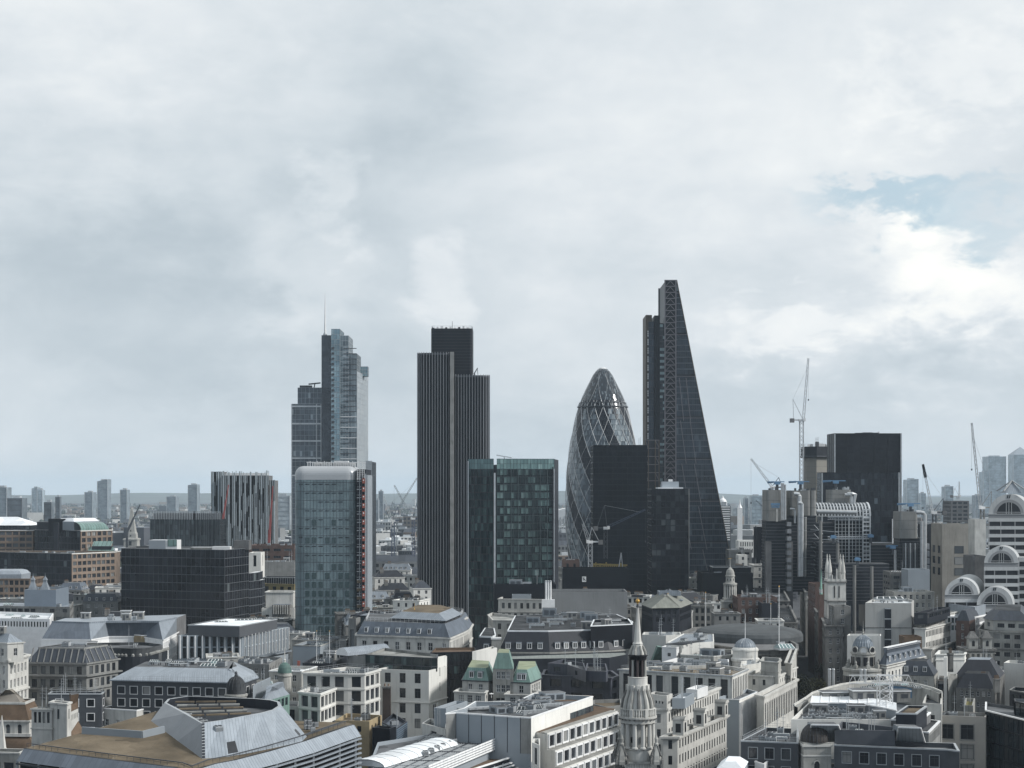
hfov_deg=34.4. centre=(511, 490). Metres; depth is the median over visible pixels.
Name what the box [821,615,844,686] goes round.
street building
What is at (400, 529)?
distant block
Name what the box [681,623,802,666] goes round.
oval roof building
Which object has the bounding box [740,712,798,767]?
slate wing building
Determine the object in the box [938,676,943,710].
flat roofed block
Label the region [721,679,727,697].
window
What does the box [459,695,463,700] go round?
window
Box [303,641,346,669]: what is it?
dark plant roof
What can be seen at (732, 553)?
grey roof block
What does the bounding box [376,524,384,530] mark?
distant block
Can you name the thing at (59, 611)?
roofed building
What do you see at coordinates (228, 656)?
flat roofed block
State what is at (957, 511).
unfinished building
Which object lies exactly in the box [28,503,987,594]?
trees
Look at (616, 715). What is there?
window
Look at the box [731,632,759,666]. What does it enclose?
ribbed dome
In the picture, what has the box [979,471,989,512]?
tower
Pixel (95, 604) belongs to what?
slate roofed house
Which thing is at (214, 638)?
window
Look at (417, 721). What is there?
window
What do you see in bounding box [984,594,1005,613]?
front window
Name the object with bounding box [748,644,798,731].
arcaded building
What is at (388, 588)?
slate roofed house
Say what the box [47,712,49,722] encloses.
window
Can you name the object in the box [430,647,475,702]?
dark glass block
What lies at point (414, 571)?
distant block
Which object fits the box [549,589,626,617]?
grey blank wall
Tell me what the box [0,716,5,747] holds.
pinnacle
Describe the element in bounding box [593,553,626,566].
formwork
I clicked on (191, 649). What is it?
window
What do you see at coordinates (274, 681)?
flat roofed block
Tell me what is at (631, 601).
flat roofed block
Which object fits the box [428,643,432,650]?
window
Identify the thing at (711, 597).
flat roofed block
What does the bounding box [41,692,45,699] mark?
window
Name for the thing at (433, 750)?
grille roof
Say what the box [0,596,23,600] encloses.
flat roofed block
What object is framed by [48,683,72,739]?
stone turret
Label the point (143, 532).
distant rooftops
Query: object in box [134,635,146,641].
brick box
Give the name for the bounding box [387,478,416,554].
tower crane
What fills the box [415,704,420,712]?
window
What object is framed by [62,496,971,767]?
ground
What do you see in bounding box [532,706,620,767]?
precast building
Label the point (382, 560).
distant block
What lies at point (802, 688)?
plane tree
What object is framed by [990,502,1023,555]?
tall window
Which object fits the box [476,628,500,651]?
black slate wing
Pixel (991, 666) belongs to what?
long slate house
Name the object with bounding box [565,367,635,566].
spiral tower
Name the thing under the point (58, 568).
brick office wing
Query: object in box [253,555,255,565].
window
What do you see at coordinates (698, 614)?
flat roofed block
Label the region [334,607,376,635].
flat roofed block
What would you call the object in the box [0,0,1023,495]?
sky
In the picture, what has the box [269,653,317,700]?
white flat building
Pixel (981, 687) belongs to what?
slate terrace
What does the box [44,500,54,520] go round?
tower
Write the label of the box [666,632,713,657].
pitched glass roof
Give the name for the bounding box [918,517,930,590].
navy glass block
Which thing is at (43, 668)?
window
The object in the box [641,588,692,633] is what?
hip roofed hall
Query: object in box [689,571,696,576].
slate roofed house
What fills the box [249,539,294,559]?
brown brick block
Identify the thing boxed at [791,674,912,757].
plant deck
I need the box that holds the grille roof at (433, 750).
[358,732,494,767]
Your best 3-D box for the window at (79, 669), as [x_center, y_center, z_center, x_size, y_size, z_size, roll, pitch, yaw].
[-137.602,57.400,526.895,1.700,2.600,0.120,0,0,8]
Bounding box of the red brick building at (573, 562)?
[562,554,579,566]
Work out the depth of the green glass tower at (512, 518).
761.54 m
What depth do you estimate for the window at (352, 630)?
600.88 m
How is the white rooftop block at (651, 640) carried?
on the ground
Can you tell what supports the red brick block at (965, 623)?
on the ground
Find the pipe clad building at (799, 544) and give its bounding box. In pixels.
[761,480,929,633]
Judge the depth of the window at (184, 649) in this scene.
616.78 m
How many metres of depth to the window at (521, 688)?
486.37 m
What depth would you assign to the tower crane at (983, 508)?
939.56 m
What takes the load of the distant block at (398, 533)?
on the ground
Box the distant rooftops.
[27,499,988,568]
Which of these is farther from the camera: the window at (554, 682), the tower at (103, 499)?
the tower at (103, 499)
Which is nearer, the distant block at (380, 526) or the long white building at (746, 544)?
the long white building at (746, 544)
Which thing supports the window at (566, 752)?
in the precast building at (588, 740)
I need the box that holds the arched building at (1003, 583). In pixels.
[945,480,1023,613]
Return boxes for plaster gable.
[948,674,956,710]
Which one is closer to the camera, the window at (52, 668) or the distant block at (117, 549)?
the window at (52, 668)
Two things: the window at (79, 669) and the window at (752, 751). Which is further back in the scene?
the window at (79, 669)
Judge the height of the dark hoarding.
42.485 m
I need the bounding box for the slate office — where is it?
[109,657,258,714]
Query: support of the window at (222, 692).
in the slate office
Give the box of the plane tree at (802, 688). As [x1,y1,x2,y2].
[797,674,815,698]
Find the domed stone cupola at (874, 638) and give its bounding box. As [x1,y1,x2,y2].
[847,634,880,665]
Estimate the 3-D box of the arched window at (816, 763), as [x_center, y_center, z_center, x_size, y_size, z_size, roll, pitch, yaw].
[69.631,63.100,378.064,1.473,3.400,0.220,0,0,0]
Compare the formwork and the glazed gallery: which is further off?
the formwork
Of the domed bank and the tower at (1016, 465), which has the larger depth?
the tower at (1016, 465)
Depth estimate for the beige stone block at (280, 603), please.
774.00 m
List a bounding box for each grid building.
[0,569,43,597]
[290,663,381,721]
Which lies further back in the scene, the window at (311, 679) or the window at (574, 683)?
the window at (574, 683)
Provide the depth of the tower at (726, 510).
1399.20 m
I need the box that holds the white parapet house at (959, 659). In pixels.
[935,644,966,678]
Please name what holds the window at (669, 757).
in the cream stone building at (691, 727)
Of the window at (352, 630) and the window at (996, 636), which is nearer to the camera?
the window at (352, 630)
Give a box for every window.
[4,762,13,767]
[32,666,36,673]
[32,679,36,686]
[32,692,36,699]
[34,712,36,722]
[41,666,45,673]
[41,679,45,686]
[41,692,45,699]
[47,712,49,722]
[50,666,54,673]
[50,679,54,686]
[59,666,63,673]
[68,666,72,674]
[68,680,72,687]
[77,667,81,674]
[77,680,81,687]
[87,699,93,705]
[87,714,93,720]
[118,686,124,693]
[118,698,124,705]
[131,686,136,693]
[131,699,136,705]
[143,687,149,693]
[143,699,149,706]
[156,687,161,693]
[156,699,161,706]
[168,687,174,694]
[181,688,186,694]
[183,636,185,646]
[183,648,185,657]
[190,636,193,646]
[190,648,193,657]
[193,688,199,694]
[198,636,200,646]
[198,648,200,657]
[205,636,208,646]
[206,688,212,695]
[213,637,215,646]
[219,688,225,695]
[220,637,223,646]
[228,637,230,646]
[235,637,237,646]
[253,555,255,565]
[290,710,294,719]
[302,695,307,705]
[302,710,307,719]
[308,676,315,686]
[312,696,317,707]
[312,711,317,721]
[321,676,329,686]
[335,677,343,686]
[336,691,343,700]
[336,705,343,714]
[351,629,353,646]
[352,677,360,686]
[352,691,360,700]
[352,705,360,713]
[385,673,390,681]
[400,673,405,682]
[400,688,405,697]
[400,703,405,712]
[406,642,409,649]
[415,674,420,682]
[415,689,420,697]
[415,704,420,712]
[415,719,420,727]
[417,642,420,650]
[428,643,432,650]
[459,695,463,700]
[467,695,471,702]
[496,671,499,678]
[519,686,523,692]
[535,748,536,763]
[548,733,554,747]
[551,679,560,685]
[555,730,561,745]
[556,750,562,765]
[562,728,568,743]
[563,747,569,762]
[569,726,575,740]
[570,705,592,718]
[570,745,576,760]
[571,680,581,687]
[576,724,581,738]
[577,743,582,757]
[577,762,583,767]
[582,722,587,736]
[583,741,589,755]
[584,760,590,767]
[588,720,594,734]
[589,739,595,753]
[590,757,596,767]
[592,682,602,688]
[592,694,602,699]
[595,718,600,732]
[595,736,601,750]
[597,755,602,767]
[601,716,606,730]
[602,734,607,748]
[603,753,609,767]
[607,714,612,728]
[608,732,613,746]
[609,751,614,765]
[613,712,618,726]
[614,730,618,744]
[624,673,628,691]
[647,675,651,692]
[657,675,662,691]
[657,714,660,722]
[657,729,660,737]
[668,740,671,748]
[668,756,671,764]
[672,676,677,696]
[684,677,689,692]
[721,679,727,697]
[749,747,756,757]
[765,748,773,758]
[782,749,789,759]
[814,760,819,767]
[842,752,850,762]
[860,752,868,763]
[877,753,885,763]
[895,754,903,764]
[912,755,920,765]
[930,755,938,766]
[942,724,953,738]
[946,585,976,606]
[955,546,963,552]
[955,557,962,563]
[955,568,962,574]
[961,725,973,739]
[961,744,973,758]
[961,764,973,767]
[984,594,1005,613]
[985,553,1017,603]
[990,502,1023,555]
[994,634,999,638]
[997,623,1003,627]
[1004,652,1009,656]
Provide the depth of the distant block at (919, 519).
3346.25 m
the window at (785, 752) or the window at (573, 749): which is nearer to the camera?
the window at (785, 752)
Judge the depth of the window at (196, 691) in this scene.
466.83 m
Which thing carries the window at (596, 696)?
in the plum zinc building at (598, 681)
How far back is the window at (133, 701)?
470.09 m
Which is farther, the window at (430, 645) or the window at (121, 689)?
the window at (430, 645)
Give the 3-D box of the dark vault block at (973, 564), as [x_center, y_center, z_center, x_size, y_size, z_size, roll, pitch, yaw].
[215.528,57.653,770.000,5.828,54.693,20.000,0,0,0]
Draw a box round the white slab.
[472,646,496,667]
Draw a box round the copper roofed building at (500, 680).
[453,649,541,705]
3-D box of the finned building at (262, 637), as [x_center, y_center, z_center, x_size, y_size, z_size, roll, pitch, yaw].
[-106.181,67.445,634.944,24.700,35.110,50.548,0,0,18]
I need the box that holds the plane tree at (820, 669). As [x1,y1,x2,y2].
[815,663,822,678]
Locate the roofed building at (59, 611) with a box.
[0,600,72,620]
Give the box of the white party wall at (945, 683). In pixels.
[944,656,947,710]
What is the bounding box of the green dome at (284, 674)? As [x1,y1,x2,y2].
[277,647,291,700]
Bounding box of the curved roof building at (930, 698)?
[793,668,942,742]
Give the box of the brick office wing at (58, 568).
[0,550,120,585]
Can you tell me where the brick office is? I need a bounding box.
[34,518,113,550]
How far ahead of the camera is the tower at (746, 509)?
3200.00 m
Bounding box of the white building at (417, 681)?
[365,648,447,736]
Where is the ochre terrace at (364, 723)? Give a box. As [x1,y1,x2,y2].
[335,698,381,767]
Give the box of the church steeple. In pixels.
[612,594,663,767]
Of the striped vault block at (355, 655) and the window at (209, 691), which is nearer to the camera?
the window at (209, 691)
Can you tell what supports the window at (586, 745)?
in the precast building at (588, 740)
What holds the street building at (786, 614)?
on the ground
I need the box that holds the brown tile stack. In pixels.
[899,635,921,648]
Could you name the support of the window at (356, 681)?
in the grid building at (327, 694)
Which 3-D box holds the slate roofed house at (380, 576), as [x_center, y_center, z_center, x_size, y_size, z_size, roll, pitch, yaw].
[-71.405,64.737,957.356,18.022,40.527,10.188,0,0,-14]
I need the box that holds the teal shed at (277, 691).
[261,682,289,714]
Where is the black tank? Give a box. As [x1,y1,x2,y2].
[372,726,395,754]
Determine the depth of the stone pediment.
537.41 m
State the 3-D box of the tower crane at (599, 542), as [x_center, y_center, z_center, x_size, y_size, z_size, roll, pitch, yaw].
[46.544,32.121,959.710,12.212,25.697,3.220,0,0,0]
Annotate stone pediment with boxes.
[740,644,760,672]
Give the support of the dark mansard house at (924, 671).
on the ground
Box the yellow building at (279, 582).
[263,576,294,605]
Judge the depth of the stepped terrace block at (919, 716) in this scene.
392.76 m
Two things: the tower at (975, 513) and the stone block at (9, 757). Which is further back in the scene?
the tower at (975, 513)
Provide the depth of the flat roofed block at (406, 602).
717.58 m
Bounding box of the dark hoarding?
[562,567,628,590]
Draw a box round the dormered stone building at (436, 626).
[355,605,473,652]
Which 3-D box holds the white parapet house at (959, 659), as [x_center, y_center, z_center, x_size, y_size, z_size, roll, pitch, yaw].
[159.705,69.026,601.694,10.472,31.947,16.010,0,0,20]
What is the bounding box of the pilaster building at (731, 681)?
[617,657,757,766]
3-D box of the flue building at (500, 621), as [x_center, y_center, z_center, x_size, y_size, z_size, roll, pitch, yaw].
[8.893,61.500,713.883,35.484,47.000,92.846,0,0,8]
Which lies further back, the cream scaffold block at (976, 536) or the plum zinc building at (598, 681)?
the cream scaffold block at (976, 536)
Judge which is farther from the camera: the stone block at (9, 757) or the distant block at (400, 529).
the distant block at (400, 529)
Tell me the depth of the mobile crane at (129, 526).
1599.00 m
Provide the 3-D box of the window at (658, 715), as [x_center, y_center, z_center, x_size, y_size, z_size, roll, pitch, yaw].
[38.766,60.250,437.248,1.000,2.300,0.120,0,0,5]
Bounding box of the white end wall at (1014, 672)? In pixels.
[1004,657,1023,705]
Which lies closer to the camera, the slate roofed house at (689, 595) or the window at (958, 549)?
the slate roofed house at (689, 595)
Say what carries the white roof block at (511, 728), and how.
on the ground
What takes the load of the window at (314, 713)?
in the grid building at (327, 694)
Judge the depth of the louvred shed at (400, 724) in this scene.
442.65 m
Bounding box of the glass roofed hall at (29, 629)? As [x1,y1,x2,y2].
[0,612,52,659]
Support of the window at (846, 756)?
in the slate front building at (858, 745)
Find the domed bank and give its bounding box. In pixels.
[842,629,925,682]
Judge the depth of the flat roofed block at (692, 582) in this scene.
950.11 m
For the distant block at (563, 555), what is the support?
on the ground
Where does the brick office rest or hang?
on the ground
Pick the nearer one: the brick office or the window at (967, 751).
the window at (967, 751)
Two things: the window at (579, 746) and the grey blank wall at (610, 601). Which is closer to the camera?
the window at (579, 746)
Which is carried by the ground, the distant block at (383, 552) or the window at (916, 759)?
the distant block at (383, 552)
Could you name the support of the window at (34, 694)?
in the terraced block at (90, 667)
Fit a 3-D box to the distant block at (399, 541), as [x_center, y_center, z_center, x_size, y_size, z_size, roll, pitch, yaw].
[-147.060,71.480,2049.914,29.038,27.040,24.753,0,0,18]
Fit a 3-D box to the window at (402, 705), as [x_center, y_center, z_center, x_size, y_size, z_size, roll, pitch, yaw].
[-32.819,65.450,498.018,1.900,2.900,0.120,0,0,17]
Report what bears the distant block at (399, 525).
on the ground
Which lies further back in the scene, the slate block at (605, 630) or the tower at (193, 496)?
the tower at (193, 496)
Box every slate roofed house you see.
[61,580,88,593]
[69,593,73,600]
[82,590,120,616]
[88,582,102,592]
[104,608,120,616]
[277,622,295,630]
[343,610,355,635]
[372,567,404,590]
[372,588,388,601]
[377,580,409,596]
[383,561,411,573]
[391,589,412,598]
[409,578,431,604]
[678,589,701,599]
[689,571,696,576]
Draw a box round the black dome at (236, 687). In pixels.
[225,671,247,697]
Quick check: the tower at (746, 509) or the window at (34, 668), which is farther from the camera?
the tower at (746, 509)
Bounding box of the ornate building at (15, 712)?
[0,689,36,748]
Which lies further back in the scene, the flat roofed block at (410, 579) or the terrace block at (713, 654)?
the flat roofed block at (410, 579)
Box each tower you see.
[0,486,11,516]
[7,496,26,519]
[31,486,39,512]
[37,488,44,514]
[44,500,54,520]
[55,495,61,517]
[84,491,95,517]
[97,479,110,520]
[120,488,129,522]
[166,495,178,512]
[188,483,199,512]
[211,470,277,545]
[278,494,290,529]
[291,305,368,543]
[295,461,371,635]
[348,616,359,646]
[376,498,378,521]
[378,490,383,519]
[417,321,489,615]
[468,455,557,647]
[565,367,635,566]
[591,437,646,593]
[643,280,728,593]
[648,479,688,594]
[720,496,730,548]
[720,558,736,611]
[731,506,736,515]
[743,497,748,523]
[749,494,761,523]
[817,432,901,630]
[823,554,846,618]
[903,478,918,514]
[919,492,925,518]
[941,485,952,521]
[972,494,982,518]
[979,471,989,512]
[982,455,1005,505]
[1008,447,1023,496]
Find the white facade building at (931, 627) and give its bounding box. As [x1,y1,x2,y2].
[913,597,958,667]
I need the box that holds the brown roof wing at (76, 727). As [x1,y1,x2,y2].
[69,691,81,735]
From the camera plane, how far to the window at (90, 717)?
467.97 m
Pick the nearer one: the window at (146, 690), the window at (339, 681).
the window at (146, 690)
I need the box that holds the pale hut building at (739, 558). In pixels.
[736,549,746,565]
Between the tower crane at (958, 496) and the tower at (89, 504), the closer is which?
the tower crane at (958, 496)
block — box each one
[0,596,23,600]
[0,748,22,767]
[28,641,122,706]
[73,591,87,603]
[73,604,82,617]
[87,641,168,674]
[95,584,120,592]
[107,522,117,527]
[113,547,125,560]
[121,524,137,530]
[121,540,264,633]
[123,519,138,524]
[206,651,239,661]
[231,647,281,679]
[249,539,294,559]
[249,552,264,576]
[253,668,270,698]
[257,615,294,627]
[257,680,277,684]
[260,617,293,626]
[262,590,294,617]
[280,539,290,543]
[288,630,309,665]
[292,626,347,665]
[293,638,332,665]
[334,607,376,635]
[336,644,388,668]
[366,461,375,575]
[372,599,384,604]
[372,604,392,610]
[376,519,392,530]
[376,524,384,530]
[376,528,386,532]
[376,551,390,554]
[376,555,416,572]
[379,537,407,544]
[379,542,401,551]
[383,529,401,537]
[384,594,410,604]
[386,527,406,534]
[392,523,404,528]
[392,594,429,610]
[395,535,415,540]
[397,547,416,554]
[401,542,416,546]
[402,574,416,588]
[403,513,416,527]
[403,529,415,536]
[411,568,416,574]
[422,690,593,767]
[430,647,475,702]
[494,571,555,612]
[558,508,564,532]
[558,529,566,539]
[558,540,566,553]
[558,552,567,560]
[558,566,561,588]
[590,618,632,650]
[627,591,651,605]
[627,605,635,619]
[630,605,641,640]
[642,618,681,666]
[651,645,679,661]
[664,641,728,664]
[680,642,731,665]
[682,589,699,593]
[689,576,696,588]
[691,601,713,626]
[696,598,720,611]
[697,558,752,600]
[699,591,717,600]
[710,608,740,624]
[726,547,751,565]
[731,525,736,532]
[732,588,776,622]
[753,527,761,563]
[754,618,784,625]
[758,590,777,617]
[793,592,797,599]
[808,581,823,674]
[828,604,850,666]
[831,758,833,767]
[865,596,913,658]
[883,570,900,595]
[886,580,934,612]
[891,705,940,742]
[901,568,929,590]
[917,515,921,523]
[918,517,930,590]
[931,522,967,606]
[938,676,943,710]
[945,613,985,644]
[949,604,985,615]
[956,608,978,649]
[963,554,985,593]
[965,696,974,711]
[968,510,985,555]
[978,604,1023,666]
[1009,687,1023,705]
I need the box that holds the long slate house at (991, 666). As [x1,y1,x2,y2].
[947,648,1004,704]
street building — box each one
[741,584,789,604]
[743,605,798,628]
[800,588,807,655]
[807,597,817,678]
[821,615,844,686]
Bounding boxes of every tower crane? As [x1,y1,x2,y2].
[384,496,402,555]
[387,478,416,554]
[394,486,416,555]
[582,523,602,566]
[593,505,645,558]
[750,458,780,503]
[790,358,808,487]
[922,464,946,522]
[950,482,960,500]
[971,423,991,518]
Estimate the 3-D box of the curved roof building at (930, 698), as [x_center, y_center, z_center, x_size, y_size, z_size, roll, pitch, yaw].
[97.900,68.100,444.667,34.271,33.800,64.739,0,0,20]
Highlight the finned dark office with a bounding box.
[150,511,225,545]
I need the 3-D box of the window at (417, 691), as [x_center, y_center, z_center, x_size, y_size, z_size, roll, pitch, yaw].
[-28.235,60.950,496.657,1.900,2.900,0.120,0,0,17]
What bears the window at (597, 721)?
in the precast building at (588, 740)
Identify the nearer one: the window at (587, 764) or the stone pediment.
the window at (587, 764)
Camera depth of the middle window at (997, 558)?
701.99 m
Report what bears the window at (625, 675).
in the pilaster building at (731, 681)
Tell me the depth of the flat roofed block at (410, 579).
1009.42 m
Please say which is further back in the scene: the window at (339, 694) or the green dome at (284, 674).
the green dome at (284, 674)
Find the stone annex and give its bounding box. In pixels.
[103,705,143,725]
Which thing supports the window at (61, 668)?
in the terraced block at (90, 667)
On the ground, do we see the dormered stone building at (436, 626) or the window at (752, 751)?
the dormered stone building at (436, 626)
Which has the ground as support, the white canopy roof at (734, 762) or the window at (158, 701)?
the white canopy roof at (734, 762)
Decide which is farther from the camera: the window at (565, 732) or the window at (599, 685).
the window at (599, 685)
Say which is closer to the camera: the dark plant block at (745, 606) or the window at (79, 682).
the window at (79, 682)
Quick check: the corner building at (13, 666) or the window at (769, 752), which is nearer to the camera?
the window at (769, 752)
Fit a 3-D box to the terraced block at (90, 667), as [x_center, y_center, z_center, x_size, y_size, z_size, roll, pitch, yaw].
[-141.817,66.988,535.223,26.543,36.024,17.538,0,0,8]
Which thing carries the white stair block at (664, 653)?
on the ground
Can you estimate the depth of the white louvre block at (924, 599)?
720.00 m
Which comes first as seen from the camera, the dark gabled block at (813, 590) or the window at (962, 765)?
the window at (962, 765)
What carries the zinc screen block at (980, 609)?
on the ground
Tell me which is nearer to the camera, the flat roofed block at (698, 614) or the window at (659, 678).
the window at (659, 678)
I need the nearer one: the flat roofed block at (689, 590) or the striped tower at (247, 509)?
the flat roofed block at (689, 590)
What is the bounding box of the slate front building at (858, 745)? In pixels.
[807,701,959,767]
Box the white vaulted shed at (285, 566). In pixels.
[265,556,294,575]
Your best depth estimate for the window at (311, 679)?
485.78 m
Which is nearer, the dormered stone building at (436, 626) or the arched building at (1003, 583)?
the dormered stone building at (436, 626)
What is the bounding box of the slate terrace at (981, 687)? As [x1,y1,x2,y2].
[956,671,1000,712]
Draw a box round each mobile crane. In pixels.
[126,505,139,546]
[222,485,228,518]
[268,486,272,542]
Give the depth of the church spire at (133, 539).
1695.53 m
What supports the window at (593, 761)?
in the precast building at (588, 740)
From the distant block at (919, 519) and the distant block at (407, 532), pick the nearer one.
the distant block at (407, 532)
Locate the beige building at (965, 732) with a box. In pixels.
[942,692,986,767]
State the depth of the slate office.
469.76 m
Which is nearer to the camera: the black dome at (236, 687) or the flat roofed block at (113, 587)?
the black dome at (236, 687)
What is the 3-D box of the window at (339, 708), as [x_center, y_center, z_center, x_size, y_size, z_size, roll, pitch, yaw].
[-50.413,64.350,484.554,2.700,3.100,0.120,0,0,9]
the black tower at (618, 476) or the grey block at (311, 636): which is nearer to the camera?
the grey block at (311, 636)
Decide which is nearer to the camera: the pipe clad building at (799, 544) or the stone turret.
the stone turret
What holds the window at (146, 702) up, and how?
in the slate office
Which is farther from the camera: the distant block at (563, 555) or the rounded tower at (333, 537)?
the distant block at (563, 555)
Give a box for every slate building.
[41,610,185,659]
[501,607,634,665]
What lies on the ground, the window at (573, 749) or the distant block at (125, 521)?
the distant block at (125, 521)
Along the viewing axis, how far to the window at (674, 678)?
501.20 m
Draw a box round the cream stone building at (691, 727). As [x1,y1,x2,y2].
[651,666,729,767]
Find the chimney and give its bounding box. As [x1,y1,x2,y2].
[382,683,391,721]
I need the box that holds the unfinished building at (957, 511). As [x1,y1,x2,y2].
[943,501,968,522]
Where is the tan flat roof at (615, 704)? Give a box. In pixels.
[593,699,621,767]
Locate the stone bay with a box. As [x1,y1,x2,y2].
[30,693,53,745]
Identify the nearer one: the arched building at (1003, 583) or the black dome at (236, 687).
the black dome at (236, 687)
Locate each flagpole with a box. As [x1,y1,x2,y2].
[316,630,316,661]
[329,630,329,662]
[705,592,705,625]
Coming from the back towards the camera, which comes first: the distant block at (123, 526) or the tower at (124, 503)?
the tower at (124, 503)
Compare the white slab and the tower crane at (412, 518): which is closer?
the white slab
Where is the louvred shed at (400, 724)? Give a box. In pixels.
[381,710,407,738]
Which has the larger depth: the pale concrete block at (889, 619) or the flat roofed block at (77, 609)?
the flat roofed block at (77, 609)
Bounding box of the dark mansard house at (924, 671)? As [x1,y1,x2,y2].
[902,658,937,688]
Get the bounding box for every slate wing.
[48,673,104,727]
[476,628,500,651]
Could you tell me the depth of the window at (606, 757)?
430.69 m
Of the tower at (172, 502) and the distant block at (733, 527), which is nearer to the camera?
the distant block at (733, 527)
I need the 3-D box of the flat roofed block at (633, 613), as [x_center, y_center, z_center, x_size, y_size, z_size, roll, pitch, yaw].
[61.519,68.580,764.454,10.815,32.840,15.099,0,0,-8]
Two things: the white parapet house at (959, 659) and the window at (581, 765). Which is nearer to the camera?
the window at (581, 765)
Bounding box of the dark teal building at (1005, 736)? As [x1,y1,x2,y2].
[985,698,1023,767]
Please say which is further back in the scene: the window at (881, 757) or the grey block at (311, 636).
the grey block at (311, 636)
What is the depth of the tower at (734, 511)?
3000.00 m
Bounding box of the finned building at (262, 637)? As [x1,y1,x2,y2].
[173,618,291,662]
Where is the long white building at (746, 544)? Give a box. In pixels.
[736,540,752,556]
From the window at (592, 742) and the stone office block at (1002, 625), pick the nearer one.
the window at (592, 742)
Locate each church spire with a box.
[123,508,140,546]
[737,500,741,539]
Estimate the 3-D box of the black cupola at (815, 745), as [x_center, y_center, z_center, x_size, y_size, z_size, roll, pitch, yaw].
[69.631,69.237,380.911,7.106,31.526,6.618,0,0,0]
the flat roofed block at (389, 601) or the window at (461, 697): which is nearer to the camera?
the window at (461, 697)
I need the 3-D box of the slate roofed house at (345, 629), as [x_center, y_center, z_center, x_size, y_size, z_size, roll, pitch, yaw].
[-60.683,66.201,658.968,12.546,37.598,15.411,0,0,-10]
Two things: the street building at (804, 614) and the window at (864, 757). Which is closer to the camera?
the window at (864, 757)
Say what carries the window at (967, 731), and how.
in the beige building at (965, 732)
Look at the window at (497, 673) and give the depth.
487.92 m
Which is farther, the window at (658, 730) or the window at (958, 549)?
the window at (958, 549)
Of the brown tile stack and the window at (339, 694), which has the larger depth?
the brown tile stack
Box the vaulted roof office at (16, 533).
[0,517,36,550]
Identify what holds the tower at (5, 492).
on the ground
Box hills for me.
[12,491,971,502]
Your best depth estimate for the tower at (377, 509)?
3300.00 m
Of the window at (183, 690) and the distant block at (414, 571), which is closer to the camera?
the window at (183, 690)
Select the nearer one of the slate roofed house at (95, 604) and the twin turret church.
the twin turret church
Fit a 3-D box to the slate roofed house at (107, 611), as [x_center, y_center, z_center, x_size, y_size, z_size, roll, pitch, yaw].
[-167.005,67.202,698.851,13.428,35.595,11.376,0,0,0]
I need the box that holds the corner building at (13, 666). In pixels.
[0,626,30,697]
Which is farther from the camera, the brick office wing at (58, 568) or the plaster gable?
the brick office wing at (58, 568)
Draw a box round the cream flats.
[749,558,761,587]
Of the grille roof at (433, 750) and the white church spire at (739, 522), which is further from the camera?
the white church spire at (739, 522)
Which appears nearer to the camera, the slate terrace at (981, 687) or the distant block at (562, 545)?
the slate terrace at (981, 687)
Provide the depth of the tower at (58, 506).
3000.00 m
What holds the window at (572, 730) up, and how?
in the precast building at (588, 740)
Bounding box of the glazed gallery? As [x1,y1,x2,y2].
[471,757,514,767]
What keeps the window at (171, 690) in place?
in the slate office
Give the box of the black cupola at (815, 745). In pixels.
[798,724,832,767]
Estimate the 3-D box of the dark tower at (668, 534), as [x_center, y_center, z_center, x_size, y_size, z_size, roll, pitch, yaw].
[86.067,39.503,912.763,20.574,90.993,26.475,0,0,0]
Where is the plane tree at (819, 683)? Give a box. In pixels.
[810,677,827,692]
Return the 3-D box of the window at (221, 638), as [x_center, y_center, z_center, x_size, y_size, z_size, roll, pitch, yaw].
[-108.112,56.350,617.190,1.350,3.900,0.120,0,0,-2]
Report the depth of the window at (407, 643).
584.10 m
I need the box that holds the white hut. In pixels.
[754,760,767,767]
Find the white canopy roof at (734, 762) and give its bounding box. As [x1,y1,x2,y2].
[712,756,747,767]
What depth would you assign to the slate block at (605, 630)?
597.68 m
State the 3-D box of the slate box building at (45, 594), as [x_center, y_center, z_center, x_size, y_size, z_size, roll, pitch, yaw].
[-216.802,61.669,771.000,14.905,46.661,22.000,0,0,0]
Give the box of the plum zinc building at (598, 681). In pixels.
[541,643,618,699]
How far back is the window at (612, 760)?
433.86 m
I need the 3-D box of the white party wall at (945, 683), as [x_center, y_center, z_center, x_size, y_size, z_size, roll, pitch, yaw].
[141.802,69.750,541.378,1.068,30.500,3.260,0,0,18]
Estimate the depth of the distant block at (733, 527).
2679.65 m
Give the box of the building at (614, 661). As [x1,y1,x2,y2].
[511,652,627,698]
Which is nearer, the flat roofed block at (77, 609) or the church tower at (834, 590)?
the church tower at (834, 590)
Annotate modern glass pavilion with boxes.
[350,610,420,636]
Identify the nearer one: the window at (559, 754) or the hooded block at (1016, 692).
the window at (559, 754)
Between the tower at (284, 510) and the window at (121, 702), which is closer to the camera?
the window at (121, 702)
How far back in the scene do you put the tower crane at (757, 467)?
989.51 m
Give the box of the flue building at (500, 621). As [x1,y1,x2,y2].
[487,580,554,642]
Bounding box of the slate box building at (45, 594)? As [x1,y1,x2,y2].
[24,576,68,606]
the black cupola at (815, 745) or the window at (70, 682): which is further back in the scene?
the window at (70, 682)
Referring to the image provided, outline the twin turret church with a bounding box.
[956,631,996,660]
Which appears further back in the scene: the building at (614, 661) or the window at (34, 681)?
the building at (614, 661)

